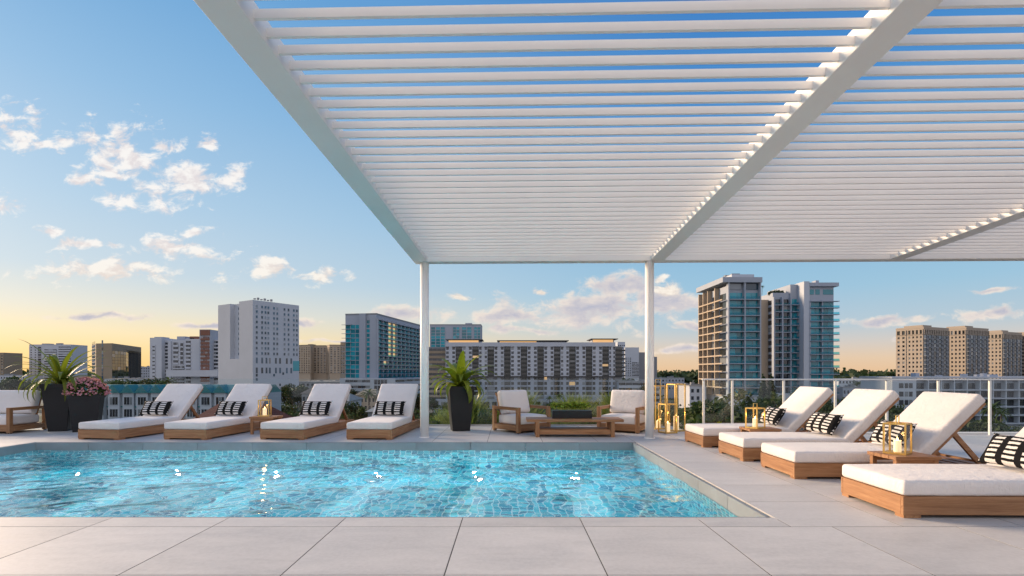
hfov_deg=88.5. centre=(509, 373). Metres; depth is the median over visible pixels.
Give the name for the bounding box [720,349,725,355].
window
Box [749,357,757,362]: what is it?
window
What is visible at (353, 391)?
broadleaf tree
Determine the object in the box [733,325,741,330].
window
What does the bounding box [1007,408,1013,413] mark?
window
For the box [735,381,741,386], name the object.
window
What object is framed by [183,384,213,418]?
townhouse
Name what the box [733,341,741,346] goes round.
window
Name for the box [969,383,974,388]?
window
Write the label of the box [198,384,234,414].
townhouse
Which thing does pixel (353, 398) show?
building
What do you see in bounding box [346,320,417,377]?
windows
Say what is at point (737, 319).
window
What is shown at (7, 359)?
apartment building
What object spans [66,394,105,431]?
planter
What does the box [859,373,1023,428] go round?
apartment building
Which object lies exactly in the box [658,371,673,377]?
broadleaf tree
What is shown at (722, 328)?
window
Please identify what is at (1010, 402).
window
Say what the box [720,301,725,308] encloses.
window
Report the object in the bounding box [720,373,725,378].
window
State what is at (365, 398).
windows
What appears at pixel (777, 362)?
window
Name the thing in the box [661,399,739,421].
broadleaf tree
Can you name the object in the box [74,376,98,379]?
building
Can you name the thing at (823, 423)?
striped pillow
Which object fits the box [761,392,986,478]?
sun lounger
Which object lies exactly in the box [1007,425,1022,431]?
broadleaf tree
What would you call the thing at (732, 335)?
window
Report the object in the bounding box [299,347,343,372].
windows
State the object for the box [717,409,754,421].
broadleaf tree
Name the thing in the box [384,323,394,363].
sunlit windows
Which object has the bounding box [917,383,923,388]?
window
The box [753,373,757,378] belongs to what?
window
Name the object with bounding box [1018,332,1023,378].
apartment building
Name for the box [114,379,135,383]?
broadleaf tree
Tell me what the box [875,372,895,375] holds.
broadleaf tree
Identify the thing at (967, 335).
balcony windows
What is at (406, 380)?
podium windows
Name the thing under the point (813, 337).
window
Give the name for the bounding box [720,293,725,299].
window
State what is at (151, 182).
sky
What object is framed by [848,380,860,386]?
palm tree
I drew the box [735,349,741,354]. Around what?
window
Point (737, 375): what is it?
window
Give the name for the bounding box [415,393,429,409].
broadleaf tree
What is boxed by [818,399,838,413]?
broadleaf tree
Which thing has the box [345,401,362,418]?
broadleaf tree
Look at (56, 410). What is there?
planter
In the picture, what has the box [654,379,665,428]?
floor lantern
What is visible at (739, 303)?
window
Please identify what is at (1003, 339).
balcony windows
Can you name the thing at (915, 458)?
side table
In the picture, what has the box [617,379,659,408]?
building
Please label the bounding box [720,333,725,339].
window
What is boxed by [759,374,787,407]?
cypress tree
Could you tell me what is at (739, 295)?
window
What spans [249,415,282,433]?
side table
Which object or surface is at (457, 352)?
balcony windows
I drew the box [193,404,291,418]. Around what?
building
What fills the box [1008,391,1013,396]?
window
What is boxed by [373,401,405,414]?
striped pillow
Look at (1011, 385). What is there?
window
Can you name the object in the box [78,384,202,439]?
sun lounger
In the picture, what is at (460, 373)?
strap leaf plant
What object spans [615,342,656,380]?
apartment building
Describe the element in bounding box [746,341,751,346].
window
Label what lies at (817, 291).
window
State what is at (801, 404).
sun lounger
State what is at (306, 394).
building
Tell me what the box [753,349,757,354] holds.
window
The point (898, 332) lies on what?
windows
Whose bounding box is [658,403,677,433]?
floor lantern
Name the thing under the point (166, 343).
windows
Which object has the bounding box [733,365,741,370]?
window
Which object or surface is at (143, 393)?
townhouse
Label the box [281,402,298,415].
broadleaf tree
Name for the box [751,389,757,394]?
window
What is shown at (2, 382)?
broadleaf tree
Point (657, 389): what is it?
windows
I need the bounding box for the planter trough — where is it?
[550,400,591,418]
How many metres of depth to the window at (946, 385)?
179.89 m
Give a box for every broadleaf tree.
[0,377,20,389]
[2,375,30,389]
[19,378,44,389]
[31,379,52,390]
[107,379,129,384]
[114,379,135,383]
[131,380,148,383]
[139,377,160,383]
[280,383,295,405]
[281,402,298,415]
[284,384,307,407]
[288,410,299,416]
[339,407,350,418]
[340,414,356,420]
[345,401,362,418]
[350,389,357,394]
[351,407,367,419]
[412,410,430,418]
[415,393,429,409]
[419,409,440,417]
[429,398,438,410]
[657,404,683,419]
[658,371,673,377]
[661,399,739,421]
[680,373,696,384]
[680,413,712,421]
[683,388,757,419]
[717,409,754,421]
[718,402,765,421]
[728,391,781,409]
[734,401,761,420]
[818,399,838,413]
[826,397,843,413]
[871,405,903,428]
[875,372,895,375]
[883,404,905,417]
[958,415,1010,431]
[960,419,1013,431]
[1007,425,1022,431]
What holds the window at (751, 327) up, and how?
in the apartment building at (729, 326)
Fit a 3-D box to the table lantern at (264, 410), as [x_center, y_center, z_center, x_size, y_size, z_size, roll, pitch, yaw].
[-4.470,0.599,9.600,0.190,0.364,0.190,0,0,-12]
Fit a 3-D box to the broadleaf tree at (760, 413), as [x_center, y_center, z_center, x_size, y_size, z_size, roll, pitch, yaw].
[26.650,11.771,63.923,13.204,16.686,11.466,0,0,37]
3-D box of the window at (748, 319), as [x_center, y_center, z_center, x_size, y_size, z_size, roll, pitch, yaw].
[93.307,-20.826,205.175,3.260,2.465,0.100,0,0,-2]
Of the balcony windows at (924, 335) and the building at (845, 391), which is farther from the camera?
the balcony windows at (924, 335)
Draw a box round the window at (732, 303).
[730,301,736,306]
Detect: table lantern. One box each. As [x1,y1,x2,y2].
[258,396,271,416]
[745,403,764,428]
[883,415,911,454]
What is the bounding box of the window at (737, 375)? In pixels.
[735,373,741,378]
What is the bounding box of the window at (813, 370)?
[811,368,815,373]
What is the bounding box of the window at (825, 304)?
[823,302,828,306]
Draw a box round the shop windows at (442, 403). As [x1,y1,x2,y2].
[441,402,598,407]
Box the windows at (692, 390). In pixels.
[691,389,698,399]
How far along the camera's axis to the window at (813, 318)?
226.90 m
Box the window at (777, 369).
[775,367,779,372]
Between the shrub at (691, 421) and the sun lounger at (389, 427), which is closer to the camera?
the sun lounger at (389, 427)
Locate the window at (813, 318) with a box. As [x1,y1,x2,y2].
[811,316,817,320]
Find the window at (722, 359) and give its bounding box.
[720,357,725,362]
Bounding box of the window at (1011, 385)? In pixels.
[1009,383,1013,388]
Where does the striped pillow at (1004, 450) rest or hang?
on the sun lounger at (909, 490)
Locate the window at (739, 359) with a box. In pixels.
[737,357,741,362]
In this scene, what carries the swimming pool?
in the terrace deck
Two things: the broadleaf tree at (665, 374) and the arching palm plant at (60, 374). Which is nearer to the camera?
the arching palm plant at (60, 374)
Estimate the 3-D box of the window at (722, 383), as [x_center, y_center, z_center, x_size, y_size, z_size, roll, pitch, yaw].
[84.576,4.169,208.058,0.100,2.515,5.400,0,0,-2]
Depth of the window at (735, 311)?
204.99 m
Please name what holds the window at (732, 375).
in the apartment building at (729, 326)
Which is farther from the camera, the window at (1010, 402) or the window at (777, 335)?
the window at (777, 335)
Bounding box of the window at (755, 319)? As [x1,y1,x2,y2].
[753,317,757,322]
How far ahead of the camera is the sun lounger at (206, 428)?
9.36 m
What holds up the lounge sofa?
on the terrace deck
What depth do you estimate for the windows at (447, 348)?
303.70 m
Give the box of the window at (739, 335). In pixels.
[737,333,741,338]
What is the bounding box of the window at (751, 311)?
[749,309,757,314]
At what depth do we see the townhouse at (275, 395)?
139.73 m
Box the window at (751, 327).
[749,325,757,330]
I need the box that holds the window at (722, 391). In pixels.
[720,388,725,394]
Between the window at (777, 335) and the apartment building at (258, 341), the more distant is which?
the apartment building at (258, 341)
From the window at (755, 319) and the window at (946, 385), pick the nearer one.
the window at (946, 385)
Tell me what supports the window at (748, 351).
in the apartment building at (729, 326)
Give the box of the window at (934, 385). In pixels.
[932,383,936,388]
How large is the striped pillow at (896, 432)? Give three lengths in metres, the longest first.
0.590 x 0.310 x 0.156 m
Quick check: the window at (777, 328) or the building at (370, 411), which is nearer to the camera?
the building at (370, 411)
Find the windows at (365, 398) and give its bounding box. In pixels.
[362,398,373,409]
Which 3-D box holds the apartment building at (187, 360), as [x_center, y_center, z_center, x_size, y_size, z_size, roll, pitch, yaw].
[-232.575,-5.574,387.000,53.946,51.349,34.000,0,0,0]
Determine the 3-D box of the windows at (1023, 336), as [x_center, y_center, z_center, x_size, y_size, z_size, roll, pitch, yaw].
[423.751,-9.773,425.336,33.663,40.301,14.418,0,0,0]
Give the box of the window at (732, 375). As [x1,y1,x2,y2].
[730,373,734,378]
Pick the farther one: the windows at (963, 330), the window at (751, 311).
the windows at (963, 330)
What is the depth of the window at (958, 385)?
179.89 m
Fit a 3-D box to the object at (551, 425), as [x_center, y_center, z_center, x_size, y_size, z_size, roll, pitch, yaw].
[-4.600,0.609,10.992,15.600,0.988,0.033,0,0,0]
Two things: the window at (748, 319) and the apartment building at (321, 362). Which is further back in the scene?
the apartment building at (321, 362)
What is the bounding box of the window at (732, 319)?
[730,317,734,322]
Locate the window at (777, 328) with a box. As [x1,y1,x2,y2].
[775,326,779,331]
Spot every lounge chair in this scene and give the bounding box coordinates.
[492,390,550,433]
[597,390,644,433]
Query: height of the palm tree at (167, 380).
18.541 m
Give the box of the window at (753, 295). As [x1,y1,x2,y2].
[751,293,757,298]
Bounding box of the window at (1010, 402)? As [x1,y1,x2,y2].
[1008,400,1013,405]
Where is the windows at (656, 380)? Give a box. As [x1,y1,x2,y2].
[656,380,682,388]
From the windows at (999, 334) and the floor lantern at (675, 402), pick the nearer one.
the floor lantern at (675, 402)
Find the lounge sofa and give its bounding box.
[0,390,46,433]
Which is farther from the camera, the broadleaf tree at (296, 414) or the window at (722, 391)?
the window at (722, 391)
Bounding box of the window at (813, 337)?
[811,335,815,340]
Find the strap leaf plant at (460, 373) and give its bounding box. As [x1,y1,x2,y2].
[429,350,497,402]
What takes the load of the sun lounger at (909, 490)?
on the terrace deck
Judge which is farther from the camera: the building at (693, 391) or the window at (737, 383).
the building at (693, 391)
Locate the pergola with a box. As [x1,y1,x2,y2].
[194,0,1023,438]
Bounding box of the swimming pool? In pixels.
[0,442,770,518]
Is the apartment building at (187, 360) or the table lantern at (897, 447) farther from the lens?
the apartment building at (187, 360)
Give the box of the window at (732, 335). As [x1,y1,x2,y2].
[730,333,736,338]
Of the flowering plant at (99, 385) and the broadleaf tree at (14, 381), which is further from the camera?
the broadleaf tree at (14, 381)
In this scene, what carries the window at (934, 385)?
in the apartment building at (1009, 394)
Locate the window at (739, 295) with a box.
[737,293,741,298]
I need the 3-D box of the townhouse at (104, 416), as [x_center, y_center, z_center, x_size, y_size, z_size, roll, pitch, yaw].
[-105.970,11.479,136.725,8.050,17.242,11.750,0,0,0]
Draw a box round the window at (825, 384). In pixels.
[823,382,828,386]
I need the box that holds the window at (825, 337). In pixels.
[823,335,828,340]
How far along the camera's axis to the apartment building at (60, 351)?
559.94 m
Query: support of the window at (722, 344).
in the apartment building at (729, 326)
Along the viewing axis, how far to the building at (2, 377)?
430.00 m
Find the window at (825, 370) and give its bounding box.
[823,368,829,373]
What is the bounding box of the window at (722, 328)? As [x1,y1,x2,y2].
[720,325,725,331]
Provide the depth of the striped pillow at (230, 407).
9.86 m
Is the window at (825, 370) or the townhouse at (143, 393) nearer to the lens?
the townhouse at (143, 393)
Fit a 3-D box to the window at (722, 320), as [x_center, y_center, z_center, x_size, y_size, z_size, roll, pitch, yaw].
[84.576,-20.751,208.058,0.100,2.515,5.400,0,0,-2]
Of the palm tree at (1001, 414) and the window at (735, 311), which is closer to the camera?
the palm tree at (1001, 414)
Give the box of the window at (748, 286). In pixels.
[746,284,757,289]
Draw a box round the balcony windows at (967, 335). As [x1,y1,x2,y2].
[967,335,985,378]
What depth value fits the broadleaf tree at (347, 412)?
121.80 m
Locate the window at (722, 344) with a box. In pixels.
[720,341,725,347]
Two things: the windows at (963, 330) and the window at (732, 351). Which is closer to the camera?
the window at (732, 351)
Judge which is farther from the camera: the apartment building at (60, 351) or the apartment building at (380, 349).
the apartment building at (60, 351)
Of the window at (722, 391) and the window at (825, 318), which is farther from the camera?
the window at (825, 318)
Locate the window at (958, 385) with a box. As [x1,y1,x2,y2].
[956,383,961,388]
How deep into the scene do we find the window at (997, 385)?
179.89 m
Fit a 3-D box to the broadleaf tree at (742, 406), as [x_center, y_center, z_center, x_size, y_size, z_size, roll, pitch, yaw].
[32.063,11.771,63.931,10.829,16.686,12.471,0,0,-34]
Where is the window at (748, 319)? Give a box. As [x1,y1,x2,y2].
[746,317,751,322]
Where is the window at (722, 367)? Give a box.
[720,365,725,370]
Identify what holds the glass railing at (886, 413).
on the terrace deck
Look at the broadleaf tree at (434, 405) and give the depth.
239.35 m
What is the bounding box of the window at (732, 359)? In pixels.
[730,357,736,362]
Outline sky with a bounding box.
[0,0,1023,372]
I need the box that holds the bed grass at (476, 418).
[419,387,673,425]
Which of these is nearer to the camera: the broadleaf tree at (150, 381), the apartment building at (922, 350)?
the broadleaf tree at (150, 381)
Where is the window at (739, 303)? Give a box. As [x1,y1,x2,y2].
[737,301,741,306]
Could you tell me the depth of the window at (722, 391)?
208.27 m
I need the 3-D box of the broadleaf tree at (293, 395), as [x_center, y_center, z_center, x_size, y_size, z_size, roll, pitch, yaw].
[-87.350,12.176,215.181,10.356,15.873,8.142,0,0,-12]
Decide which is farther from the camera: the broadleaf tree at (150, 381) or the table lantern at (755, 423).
the broadleaf tree at (150, 381)
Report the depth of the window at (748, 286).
204.96 m
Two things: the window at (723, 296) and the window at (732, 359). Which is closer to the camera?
the window at (732, 359)
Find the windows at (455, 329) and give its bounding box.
[431,327,479,346]
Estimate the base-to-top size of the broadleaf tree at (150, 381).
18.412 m
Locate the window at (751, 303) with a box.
[749,301,757,306]
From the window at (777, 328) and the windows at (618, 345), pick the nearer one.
the window at (777, 328)
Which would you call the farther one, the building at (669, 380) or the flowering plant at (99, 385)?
the building at (669, 380)
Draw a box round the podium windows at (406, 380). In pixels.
[345,379,419,392]
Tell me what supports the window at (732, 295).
in the apartment building at (729, 326)
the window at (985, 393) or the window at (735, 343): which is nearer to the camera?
the window at (985, 393)
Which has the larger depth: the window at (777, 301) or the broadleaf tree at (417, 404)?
the window at (777, 301)
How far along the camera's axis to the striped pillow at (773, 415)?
8.01 m
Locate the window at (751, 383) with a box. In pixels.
[749,381,757,386]
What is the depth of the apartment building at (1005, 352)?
409.48 m
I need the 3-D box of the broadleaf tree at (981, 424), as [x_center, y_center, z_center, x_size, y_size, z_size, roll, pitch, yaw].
[51.630,12.464,57.410,7.068,15.296,6.293,0,0,9]
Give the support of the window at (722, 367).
in the apartment building at (729, 326)
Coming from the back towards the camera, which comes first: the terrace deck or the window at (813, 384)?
the window at (813, 384)
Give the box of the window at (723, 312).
[720,309,725,315]
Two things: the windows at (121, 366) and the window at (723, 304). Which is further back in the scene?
the windows at (121, 366)
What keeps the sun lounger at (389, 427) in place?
on the terrace deck
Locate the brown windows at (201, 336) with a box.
[201,336,209,379]
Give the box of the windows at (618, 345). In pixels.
[618,345,638,375]
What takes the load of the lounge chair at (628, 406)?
on the terrace deck
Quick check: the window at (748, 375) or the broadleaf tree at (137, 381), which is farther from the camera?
the broadleaf tree at (137, 381)
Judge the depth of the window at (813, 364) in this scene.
226.90 m
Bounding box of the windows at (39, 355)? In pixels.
[31,347,70,380]
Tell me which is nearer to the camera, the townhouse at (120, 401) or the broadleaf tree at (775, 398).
the broadleaf tree at (775, 398)
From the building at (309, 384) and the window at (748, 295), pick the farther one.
the building at (309, 384)
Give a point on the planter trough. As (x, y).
(571, 414)
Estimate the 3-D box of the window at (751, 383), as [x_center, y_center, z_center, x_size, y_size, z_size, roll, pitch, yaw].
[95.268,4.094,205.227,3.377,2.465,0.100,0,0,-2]
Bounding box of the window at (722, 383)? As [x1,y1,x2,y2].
[720,381,725,386]
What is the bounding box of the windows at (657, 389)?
[619,383,658,401]
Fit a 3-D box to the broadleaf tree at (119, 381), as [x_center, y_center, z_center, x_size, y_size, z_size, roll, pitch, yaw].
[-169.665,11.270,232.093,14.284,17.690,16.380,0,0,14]
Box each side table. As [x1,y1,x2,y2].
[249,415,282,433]
[739,426,781,431]
[867,451,941,463]
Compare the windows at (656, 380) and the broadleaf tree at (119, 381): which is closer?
the broadleaf tree at (119, 381)
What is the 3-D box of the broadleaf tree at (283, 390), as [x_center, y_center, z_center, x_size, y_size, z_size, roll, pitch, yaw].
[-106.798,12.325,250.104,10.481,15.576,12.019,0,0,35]
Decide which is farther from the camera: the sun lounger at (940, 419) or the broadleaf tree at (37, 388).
the broadleaf tree at (37, 388)
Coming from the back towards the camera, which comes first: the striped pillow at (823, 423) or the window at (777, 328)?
the window at (777, 328)
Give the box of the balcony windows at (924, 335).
[924,335,945,378]
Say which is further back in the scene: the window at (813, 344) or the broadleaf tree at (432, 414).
the window at (813, 344)
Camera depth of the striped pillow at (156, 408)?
9.85 m
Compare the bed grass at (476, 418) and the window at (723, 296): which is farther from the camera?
the window at (723, 296)
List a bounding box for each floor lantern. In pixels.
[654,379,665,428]
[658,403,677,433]
[666,384,685,431]
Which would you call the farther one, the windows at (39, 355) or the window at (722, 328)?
the windows at (39, 355)
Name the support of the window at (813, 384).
in the apartment building at (797, 331)
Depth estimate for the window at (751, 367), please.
205.19 m
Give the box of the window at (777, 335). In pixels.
[775,333,779,338]
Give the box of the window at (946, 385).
[944,383,948,388]
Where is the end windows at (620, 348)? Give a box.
[616,347,621,374]
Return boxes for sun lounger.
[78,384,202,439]
[164,384,271,439]
[260,384,353,439]
[346,384,419,439]
[685,386,833,447]
[718,389,899,461]
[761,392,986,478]
[841,427,1023,517]
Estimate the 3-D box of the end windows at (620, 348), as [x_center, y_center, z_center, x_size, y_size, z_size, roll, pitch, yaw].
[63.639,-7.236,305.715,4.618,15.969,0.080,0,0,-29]
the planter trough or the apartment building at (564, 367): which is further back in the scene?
the apartment building at (564, 367)
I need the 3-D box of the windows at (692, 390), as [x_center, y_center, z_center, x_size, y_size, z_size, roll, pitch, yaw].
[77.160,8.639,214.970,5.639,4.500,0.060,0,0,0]
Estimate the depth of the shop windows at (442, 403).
295.94 m
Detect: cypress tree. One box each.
[758,373,775,405]
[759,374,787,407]
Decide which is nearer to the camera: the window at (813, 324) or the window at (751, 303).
the window at (751, 303)
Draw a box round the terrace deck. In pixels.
[0,426,1023,575]
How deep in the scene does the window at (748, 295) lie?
205.14 m
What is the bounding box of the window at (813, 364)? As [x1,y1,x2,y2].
[811,362,817,366]
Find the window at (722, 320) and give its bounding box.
[720,317,725,323]
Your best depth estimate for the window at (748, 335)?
205.14 m
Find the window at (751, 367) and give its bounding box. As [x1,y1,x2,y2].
[749,365,757,370]
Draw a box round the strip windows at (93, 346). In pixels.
[92,340,102,380]
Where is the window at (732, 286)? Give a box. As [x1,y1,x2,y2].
[730,284,741,289]
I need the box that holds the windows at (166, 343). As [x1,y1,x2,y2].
[152,341,217,383]
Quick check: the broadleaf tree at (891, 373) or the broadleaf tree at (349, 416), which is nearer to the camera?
the broadleaf tree at (349, 416)
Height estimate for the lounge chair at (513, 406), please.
0.775 m
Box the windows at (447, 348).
[446,347,614,374]
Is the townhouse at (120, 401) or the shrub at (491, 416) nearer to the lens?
the shrub at (491, 416)
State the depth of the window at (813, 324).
226.90 m
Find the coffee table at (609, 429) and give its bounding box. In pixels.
[526,417,623,436]
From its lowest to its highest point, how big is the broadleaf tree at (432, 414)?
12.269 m
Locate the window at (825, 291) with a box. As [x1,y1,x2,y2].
[823,289,832,294]
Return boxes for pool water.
[0,449,737,517]
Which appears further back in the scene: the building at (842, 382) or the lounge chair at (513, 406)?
the building at (842, 382)
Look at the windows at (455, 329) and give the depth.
479.88 m
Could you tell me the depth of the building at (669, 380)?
419.94 m
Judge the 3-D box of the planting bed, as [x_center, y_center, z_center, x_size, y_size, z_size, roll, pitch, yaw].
[3.800,1.750,13.280,11.400,0.600,4.440,0,0,0]
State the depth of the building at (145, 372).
639.85 m
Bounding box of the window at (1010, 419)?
[1008,416,1013,421]
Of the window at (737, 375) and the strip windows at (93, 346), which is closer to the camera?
the window at (737, 375)
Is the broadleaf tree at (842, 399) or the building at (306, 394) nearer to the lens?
the broadleaf tree at (842, 399)
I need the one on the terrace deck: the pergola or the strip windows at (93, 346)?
the pergola
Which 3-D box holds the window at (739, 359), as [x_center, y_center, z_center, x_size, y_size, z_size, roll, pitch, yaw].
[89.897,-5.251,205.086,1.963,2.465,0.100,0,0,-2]
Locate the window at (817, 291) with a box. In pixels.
[815,289,819,294]
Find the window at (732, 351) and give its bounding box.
[730,349,734,354]
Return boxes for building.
[0,353,22,374]
[0,374,42,381]
[29,343,87,380]
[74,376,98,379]
[92,340,140,381]
[104,377,159,383]
[141,366,149,377]
[150,329,217,383]
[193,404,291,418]
[218,298,298,407]
[299,342,344,380]
[299,380,339,388]
[300,387,312,405]
[340,313,419,393]
[344,393,363,406]
[356,389,378,409]
[365,407,374,416]
[429,338,624,408]
[430,323,481,346]
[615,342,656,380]
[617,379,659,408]
[654,376,683,397]
[679,382,706,407]
[696,274,761,407]
[761,280,839,406]
[834,377,860,385]
[837,384,860,402]
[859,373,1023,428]
[896,325,948,378]
[946,326,988,378]
[989,330,1022,378]
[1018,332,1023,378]
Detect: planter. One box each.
[39,384,77,431]
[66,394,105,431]
[446,386,474,430]
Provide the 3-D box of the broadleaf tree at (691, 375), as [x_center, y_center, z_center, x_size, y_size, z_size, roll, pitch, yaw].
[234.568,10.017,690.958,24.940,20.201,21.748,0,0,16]
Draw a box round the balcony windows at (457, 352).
[446,347,614,394]
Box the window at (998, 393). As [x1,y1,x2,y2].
[996,391,1000,396]
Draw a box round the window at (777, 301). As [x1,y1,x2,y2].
[775,299,779,304]
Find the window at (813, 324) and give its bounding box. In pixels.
[811,322,817,326]
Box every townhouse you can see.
[80,384,123,419]
[107,384,153,418]
[134,384,166,416]
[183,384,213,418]
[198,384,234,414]
[264,384,280,410]
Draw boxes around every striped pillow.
[139,401,173,414]
[214,401,247,414]
[299,401,331,414]
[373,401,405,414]
[759,406,786,425]
[803,411,843,434]
[868,419,916,446]
[977,433,1023,468]
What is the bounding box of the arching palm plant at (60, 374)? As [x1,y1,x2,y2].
[6,338,114,402]
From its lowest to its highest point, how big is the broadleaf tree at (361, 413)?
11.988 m
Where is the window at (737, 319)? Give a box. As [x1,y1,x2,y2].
[735,317,741,322]
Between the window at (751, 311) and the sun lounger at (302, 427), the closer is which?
the sun lounger at (302, 427)
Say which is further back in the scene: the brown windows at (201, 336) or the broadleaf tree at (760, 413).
the brown windows at (201, 336)
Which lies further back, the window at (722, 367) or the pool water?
the window at (722, 367)
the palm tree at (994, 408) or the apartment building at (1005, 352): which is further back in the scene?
the apartment building at (1005, 352)
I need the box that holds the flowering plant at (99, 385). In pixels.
[61,377,110,396]
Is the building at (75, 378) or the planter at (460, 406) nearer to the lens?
the planter at (460, 406)
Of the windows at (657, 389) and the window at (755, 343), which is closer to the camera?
the window at (755, 343)
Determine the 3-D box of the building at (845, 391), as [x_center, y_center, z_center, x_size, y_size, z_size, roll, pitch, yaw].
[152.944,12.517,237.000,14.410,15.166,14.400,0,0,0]
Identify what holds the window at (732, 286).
in the apartment building at (729, 326)
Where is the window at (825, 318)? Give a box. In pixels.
[823,316,828,320]
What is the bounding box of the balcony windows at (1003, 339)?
[1003,339,1019,378]
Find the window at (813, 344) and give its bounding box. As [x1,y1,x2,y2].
[811,342,817,346]
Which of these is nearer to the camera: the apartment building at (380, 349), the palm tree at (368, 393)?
the palm tree at (368, 393)
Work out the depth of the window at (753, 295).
205.19 m
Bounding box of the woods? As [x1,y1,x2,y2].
[22,367,895,384]
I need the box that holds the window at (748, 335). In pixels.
[746,333,750,338]
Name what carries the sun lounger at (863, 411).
on the terrace deck
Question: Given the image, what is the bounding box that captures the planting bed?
[663,422,874,431]
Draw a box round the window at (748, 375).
[746,373,751,378]
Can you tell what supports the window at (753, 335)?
in the apartment building at (729, 326)
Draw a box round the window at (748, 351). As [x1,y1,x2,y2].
[746,349,751,354]
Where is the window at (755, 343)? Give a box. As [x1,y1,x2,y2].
[753,341,757,346]
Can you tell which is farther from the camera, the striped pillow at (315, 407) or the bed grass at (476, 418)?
the bed grass at (476, 418)
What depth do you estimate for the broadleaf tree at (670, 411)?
76.18 m
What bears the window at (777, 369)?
in the apartment building at (797, 331)
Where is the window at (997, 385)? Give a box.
[995,383,1000,388]
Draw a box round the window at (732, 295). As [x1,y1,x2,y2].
[730,293,736,298]
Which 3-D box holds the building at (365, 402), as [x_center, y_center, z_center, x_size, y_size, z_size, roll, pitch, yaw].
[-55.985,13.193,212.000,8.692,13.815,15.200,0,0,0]
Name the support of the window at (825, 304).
in the apartment building at (797, 331)
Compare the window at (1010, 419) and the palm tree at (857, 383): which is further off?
the palm tree at (857, 383)
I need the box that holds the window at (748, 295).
[746,293,750,298]
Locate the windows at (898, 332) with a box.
[897,330,946,378]
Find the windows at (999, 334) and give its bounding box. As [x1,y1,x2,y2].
[989,334,1000,378]
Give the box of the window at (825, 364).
[823,362,829,366]
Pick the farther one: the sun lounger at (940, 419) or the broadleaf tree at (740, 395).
the broadleaf tree at (740, 395)
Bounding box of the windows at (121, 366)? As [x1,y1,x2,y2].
[112,351,127,377]
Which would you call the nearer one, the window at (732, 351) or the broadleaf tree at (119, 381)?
the window at (732, 351)
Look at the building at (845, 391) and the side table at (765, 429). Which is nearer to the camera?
the side table at (765, 429)
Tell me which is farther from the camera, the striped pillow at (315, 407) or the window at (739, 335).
the window at (739, 335)
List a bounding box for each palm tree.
[161,377,177,383]
[359,388,376,409]
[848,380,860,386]
[980,401,1008,420]
[996,408,1014,421]
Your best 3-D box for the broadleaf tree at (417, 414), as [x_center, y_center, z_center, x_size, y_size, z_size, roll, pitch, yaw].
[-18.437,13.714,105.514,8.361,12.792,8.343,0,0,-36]
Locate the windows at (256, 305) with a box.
[238,305,297,385]
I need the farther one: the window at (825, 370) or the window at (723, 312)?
the window at (825, 370)
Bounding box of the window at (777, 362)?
[775,360,779,365]
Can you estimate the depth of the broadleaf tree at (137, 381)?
236.39 m
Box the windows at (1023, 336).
[1022,336,1023,378]
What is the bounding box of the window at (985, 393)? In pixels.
[983,391,987,396]
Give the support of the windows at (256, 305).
in the apartment building at (258, 341)
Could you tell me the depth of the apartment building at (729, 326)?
205.19 m
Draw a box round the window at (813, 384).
[811,382,817,386]
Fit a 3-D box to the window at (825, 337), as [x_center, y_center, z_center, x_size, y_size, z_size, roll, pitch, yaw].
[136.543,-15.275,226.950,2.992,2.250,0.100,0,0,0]
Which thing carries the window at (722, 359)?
in the apartment building at (729, 326)
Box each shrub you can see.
[429,417,439,423]
[480,410,498,423]
[679,418,701,429]
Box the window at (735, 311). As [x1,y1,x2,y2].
[733,309,741,314]
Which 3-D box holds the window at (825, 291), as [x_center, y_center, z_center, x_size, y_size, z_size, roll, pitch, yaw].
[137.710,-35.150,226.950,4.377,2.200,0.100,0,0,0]
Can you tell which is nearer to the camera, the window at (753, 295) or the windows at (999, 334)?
the window at (753, 295)
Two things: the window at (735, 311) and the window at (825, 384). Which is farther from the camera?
the window at (825, 384)
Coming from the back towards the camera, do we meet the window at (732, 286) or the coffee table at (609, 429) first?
the window at (732, 286)
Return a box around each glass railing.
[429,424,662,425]
[702,379,1023,434]
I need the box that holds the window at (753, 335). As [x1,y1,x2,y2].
[751,333,757,338]
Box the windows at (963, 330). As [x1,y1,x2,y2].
[951,330,983,378]
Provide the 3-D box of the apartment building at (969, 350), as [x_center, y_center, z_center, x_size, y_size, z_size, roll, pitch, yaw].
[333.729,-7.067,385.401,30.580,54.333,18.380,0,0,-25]
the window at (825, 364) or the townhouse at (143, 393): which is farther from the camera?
the window at (825, 364)
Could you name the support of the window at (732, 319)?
in the apartment building at (729, 326)
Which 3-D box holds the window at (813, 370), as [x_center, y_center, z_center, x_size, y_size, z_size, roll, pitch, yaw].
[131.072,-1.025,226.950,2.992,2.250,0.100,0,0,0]
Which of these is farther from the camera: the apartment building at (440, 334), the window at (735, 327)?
the apartment building at (440, 334)
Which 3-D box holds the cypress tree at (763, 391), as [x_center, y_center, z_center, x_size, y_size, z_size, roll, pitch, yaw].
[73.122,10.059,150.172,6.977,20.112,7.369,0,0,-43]
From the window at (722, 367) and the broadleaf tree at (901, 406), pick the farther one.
the window at (722, 367)
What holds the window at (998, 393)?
in the apartment building at (1009, 394)

